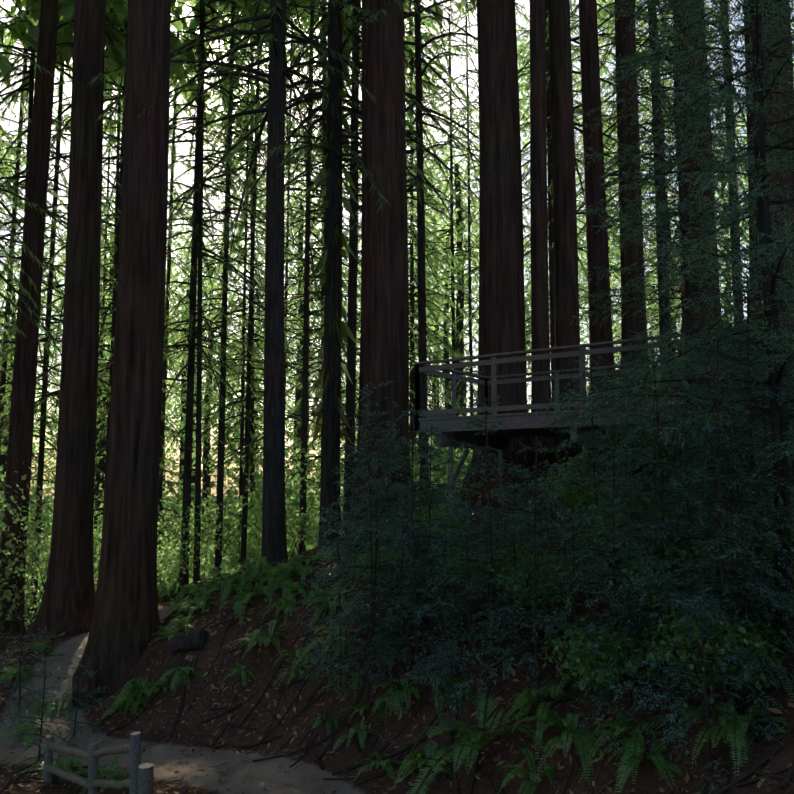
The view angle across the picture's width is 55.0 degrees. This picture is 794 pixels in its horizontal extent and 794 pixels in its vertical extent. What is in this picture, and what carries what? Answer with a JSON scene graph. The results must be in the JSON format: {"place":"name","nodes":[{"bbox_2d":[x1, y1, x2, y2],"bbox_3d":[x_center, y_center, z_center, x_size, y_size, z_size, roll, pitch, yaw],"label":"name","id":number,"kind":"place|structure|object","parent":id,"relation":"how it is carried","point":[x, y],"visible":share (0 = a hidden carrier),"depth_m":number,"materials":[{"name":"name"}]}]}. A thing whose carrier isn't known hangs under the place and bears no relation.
{"place":"outdoors","nodes":[
{"label":"outdoors","id":0,"kind":"place"},
{"bbox_2d":[0,364,793,793],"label":"terrain","id":1,"kind":"structure","parent":0,"point":[268,774],"depth_m":10.31,"materials":[{"name":"brown soil"}]},
{"bbox_2d":[0,0,69,638],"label":"tree","id":2,"kind":"object","parent":1,"relation":"on","point":[22,408],"visible":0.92,"depth_m":24.37,"materials":[{"name":"brown plant"}]},
{"bbox_2d":[0,0,125,593],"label":"tree","id":3,"kind":"object","parent":1,"relation":"on","point":[15,36],"visible":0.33,"depth_m":30.57,"materials":[{"name":"green plant"}]},
{"bbox_2d":[17,0,116,636],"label":"tree","id":4,"kind":"object","parent":1,"relation":"on","point":[68,602],"visible":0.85,"depth_m":18.21,"materials":[{"name":"brown plant"}]},
{"bbox_2d":[0,0,194,594],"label":"tree","id":5,"kind":"object","parent":1,"relation":"on","point":[66,10],"visible":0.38,"depth_m":29.89,"materials":[{"name":"green plant"}]},
{"bbox_2d":[43,731,152,793],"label":"split rail fence","id":6,"kind":"object","parent":1,"relation":"on","point":[140,781],"visible":1,"depth_m":9.29,"materials":[{"name":"grey wood"}]},
{"bbox_2d":[22,0,215,554],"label":"tree","id":7,"kind":"object","parent":1,"relation":"on","point":[178,26],"visible":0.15,"depth_m":34.35,"materials":[{"name":"green plant"}]},
{"bbox_2d":[72,0,218,707],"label":"tree","id":8,"kind":"object","parent":1,"relation":"on","point":[125,624],"visible":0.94,"depth_m":15.07,"materials":[{"name":"brown plant"}]},
{"bbox_2d":[169,630,208,654],"bbox_3d":[-3.634,4.291,13.340,0.696,0.451,0.336,-2,-6,21],"label":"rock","id":9,"kind":"object","parent":1,"relation":"on","point":[193,641],"visible":0.94,"depth_m":13.23,"materials":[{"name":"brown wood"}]},
{"bbox_2d":[97,0,299,600],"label":"tree","id":10,"kind":"object","parent":1,"relation":"on","point":[190,365],"visible":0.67,"depth_m":33.79,"materials":[{"name":"green plant"}]},
{"bbox_2d":[98,0,301,585],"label":"tree","id":11,"kind":"object","parent":1,"relation":"on","point":[210,11],"visible":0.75,"depth_m":33.74,"materials":[{"name":"green plant"}]},
{"bbox_2d":[160,0,302,577],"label":"tree","id":12,"kind":"object","parent":1,"relation":"on","point":[224,337],"visible":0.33,"depth_m":37.80,"materials":[{"name":"green plant"}]},
{"bbox_2d":[163,0,326,569],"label":"tree","id":13,"kind":"object","parent":1,"relation":"on","point":[250,367],"visible":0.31,"depth_m":40.23,"materials":[{"name":"green plant"}]},
{"bbox_2d":[87,0,475,566],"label":"tree","id":14,"kind":"object","parent":1,"relation":"on","point":[274,545],"visible":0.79,"depth_m":18.48,"materials":[{"name":"green plant"}]},
{"bbox_2d":[226,0,361,564],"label":"tree","id":15,"kind":"object","parent":1,"relation":"on","point":[304,428],"visible":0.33,"depth_m":35.65,"materials":[{"name":"green plant"}]},
{"bbox_2d":[169,0,478,545],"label":"tree","id":16,"kind":"object","parent":1,"relation":"on","point":[335,170],"visible":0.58,"depth_m":19.60,"materials":[{"name":"green plant"}]},
{"bbox_2d":[0,345,658,641],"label":"understory shrubs","id":17,"kind":"object","parent":1,"relation":"on","point":[303,518],"visible":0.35,"depth_m":25.42,"materials":[{"name":"green plant"}]},
{"bbox_2d":[273,500,388,698],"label":"redwood saplings","id":18,"kind":"object","parent":1,"relation":"on","point":[338,548],"visible":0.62,"depth_m":10.90,"materials":[{"name":"green plant"}]},
{"bbox_2d":[0,0,676,601],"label":"trees","id":19,"kind":"object","parent":1,"relation":"on","point":[258,308],"visible":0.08,"depth_m":54.52,"materials":[{"name":"green plant"}]},
{"bbox_2d":[238,0,470,534],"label":"tree","id":20,"kind":"object","parent":1,"relation":"on","point":[352,275],"visible":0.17,"depth_m":26.93,"materials":[{"name":"green plant"}]},
{"bbox_2d":[0,0,748,627],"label":"trees","id":21,"kind":"object","parent":1,"relation":"on","point":[60,94],"visible":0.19,"depth_m":39.88,"materials":[{"name":"green plant"}]},
{"bbox_2d":[326,0,450,535],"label":"tree","id":22,"kind":"object","parent":1,"relation":"on","point":[384,350],"visible":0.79,"depth_m":18.20,"materials":[{"name":"brown plant"}]},
{"bbox_2d":[0,379,792,793],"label":"ferns","id":23,"kind":"object","parent":1,"relation":"on","point":[470,735],"visible":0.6,"depth_m":9.48,"materials":[{"name":"green plant"}]},
{"bbox_2d":[0,267,793,793],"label":"young conifers","id":24,"kind":"object","parent":1,"relation":"on","point":[718,507],"visible":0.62,"depth_m":7.55,"materials":[{"name":"green plant"}]},
{"bbox_2d":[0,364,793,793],"bbox_3d":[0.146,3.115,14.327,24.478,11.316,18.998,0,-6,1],"label":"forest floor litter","id":25,"kind":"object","parent":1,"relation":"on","point":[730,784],"visible":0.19,"depth_m":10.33,"materials":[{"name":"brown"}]},
{"bbox_2d":[0,0,793,614],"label":"broadleaf trees","id":26,"kind":"object","parent":1,"relation":"on","point":[252,512],"visible":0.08,"depth_m":68.74,"materials":[{"name":"green plant"}]},
{"bbox_2d":[0,0,793,599],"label":"trees","id":27,"kind":"object","parent":1,"relation":"on","point":[30,30],"visible":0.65,"depth_m":23.77,"materials":[{"name":"green plant"}]},
{"bbox_2d":[286,0,529,499],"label":"tree","id":28,"kind":"object","parent":1,"relation":"on","point":[421,210],"visible":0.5,"depth_m":25.51,"materials":[{"name":"green plant"}]},
{"bbox_2d":[407,0,478,452],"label":"tree","id":29,"kind":"object","parent":1,"relation":"on","point":[451,235],"visible":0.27,"depth_m":55.41,"materials":[{"name":"green plant"}]},
{"bbox_2d":[414,0,524,457],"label":"tree","id":30,"kind":"object","parent":1,"relation":"on","point":[469,241],"visible":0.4,"depth_m":58.96,"materials":[{"name":"green plant"}]},
{"bbox_2d":[456,0,552,487],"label":"tree","id":31,"kind":"object","parent":1,"relation":"on","point":[501,294],"visible":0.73,"depth_m":18.59,"materials":[{"name":"brown plant"}]},
{"bbox_2d":[506,0,553,460],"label":"tree","id":32,"kind":"object","parent":1,"relation":"on","point":[540,338],"visible":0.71,"depth_m":18.56,"materials":[{"name":"brown plant"}]},
{"bbox_2d":[295,215,793,728],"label":"young conifers","id":33,"kind":"object","parent":1,"relation":"on","point":[371,515],"visible":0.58,"depth_m":9.72,"materials":[{"name":"green plant"}]},
{"bbox_2d":[319,337,793,765],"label":"redwood saplings","id":34,"kind":"object","parent":1,"relation":"on","point":[581,537],"visible":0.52,"depth_m":9.27,"materials":[{"name":"green plant"}]},
{"bbox_2d":[516,0,625,446],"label":"tree","id":35,"kind":"object","parent":1,"relation":"on","point":[566,285],"visible":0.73,"depth_m":18.94,"materials":[{"name":"brown plant"}]},
{"bbox_2d":[353,386,793,719],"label":"shrubs","id":36,"kind":"object","parent":1,"relation":"on","point":[582,669],"visible":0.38,"depth_m":7.89,"materials":[{"name":"green plant"}]},
{"bbox_2d":[383,514,793,700],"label":"slope ferns","id":37,"kind":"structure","parent":1,"relation":"on","point":[758,635],"depth_m":7.27,"materials":[{"name":"green plant"}]},
{"bbox_2d":[551,0,645,408],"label":"tree","id":38,"kind":"object","parent":1,"relation":"on","point":[597,249],"visible":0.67,"depth_m":20.30,"materials":[{"name":"brown plant"}]},
{"bbox_2d":[414,321,793,517],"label":"observation deck","id":39,"kind":"structure","parent":1,"relation":"on","point":[525,424],"depth_m":14.24,"materials":[{"name":"grey wood"}]},
{"bbox_2d":[577,0,676,406],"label":"tree","id":40,"kind":"object","parent":1,"relation":"on","point":[629,255],"visible":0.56,"depth_m":20.07,"materials":[{"name":"brown plant"}]},
{"bbox_2d":[570,0,748,384],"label":"tree","id":41,"kind":"object","parent":1,"relation":"on","point":[662,316],"visible":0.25,"depth_m":27.11,"materials":[{"name":"green plant"}]},
{"bbox_2d":[535,0,793,636],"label":"young conifer","id":42,"kind":"object","parent":1,"relation":"on","point":[767,275],"visible":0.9,"depth_m":7.71,"materials":[{"name":"green plant"}]},
{"bbox_2d":[622,0,734,379],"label":"tree","id":43,"kind":"object","parent":1,"relation":"on","point":[694,165],"visible":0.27,"depth_m":18.68,"materials":[{"name":"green plant"}]},
{"bbox_2d":[625,408,732,562],"bbox_3d":[3.841,1.208,10.600,1.900,2.201,1.479,-5,-8,41],"label":"dead sapling","id":44,"kind":"object","parent":1,"relation":"on","point":[706,464],"visible":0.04,"depth_m":10.60,"materials":[{"name":"brown plant"}]},
{"bbox_2d":[570,0,793,509],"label":"young conifer","id":45,"kind":"object","parent":1,"relation":"on","point":[689,279],"visible":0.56,"depth_m":11.33,"materials":[{"name":"green plant"}]},
{"bbox_2d":[607,0,793,345],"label":"tree","id":46,"kind":"object","parent":1,"relation":"on","point":[730,193],"visible":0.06,"depth_m":29.18,"materials":[{"name":"green plant"}]},
{"bbox_2d":[704,0,793,350],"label":"tree","id":47,"kind":"object","parent":1,"relation":"on","point":[775,116],"visible":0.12,"depth_m":16.91,"materials":[{"name":"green plant"}]},
{"bbox_2d":[0,0,793,499],"label":"sky","id":48,"kind":"structure","parent":0,"point":[6,4],"materials":[{"name":"white"}]}
]}

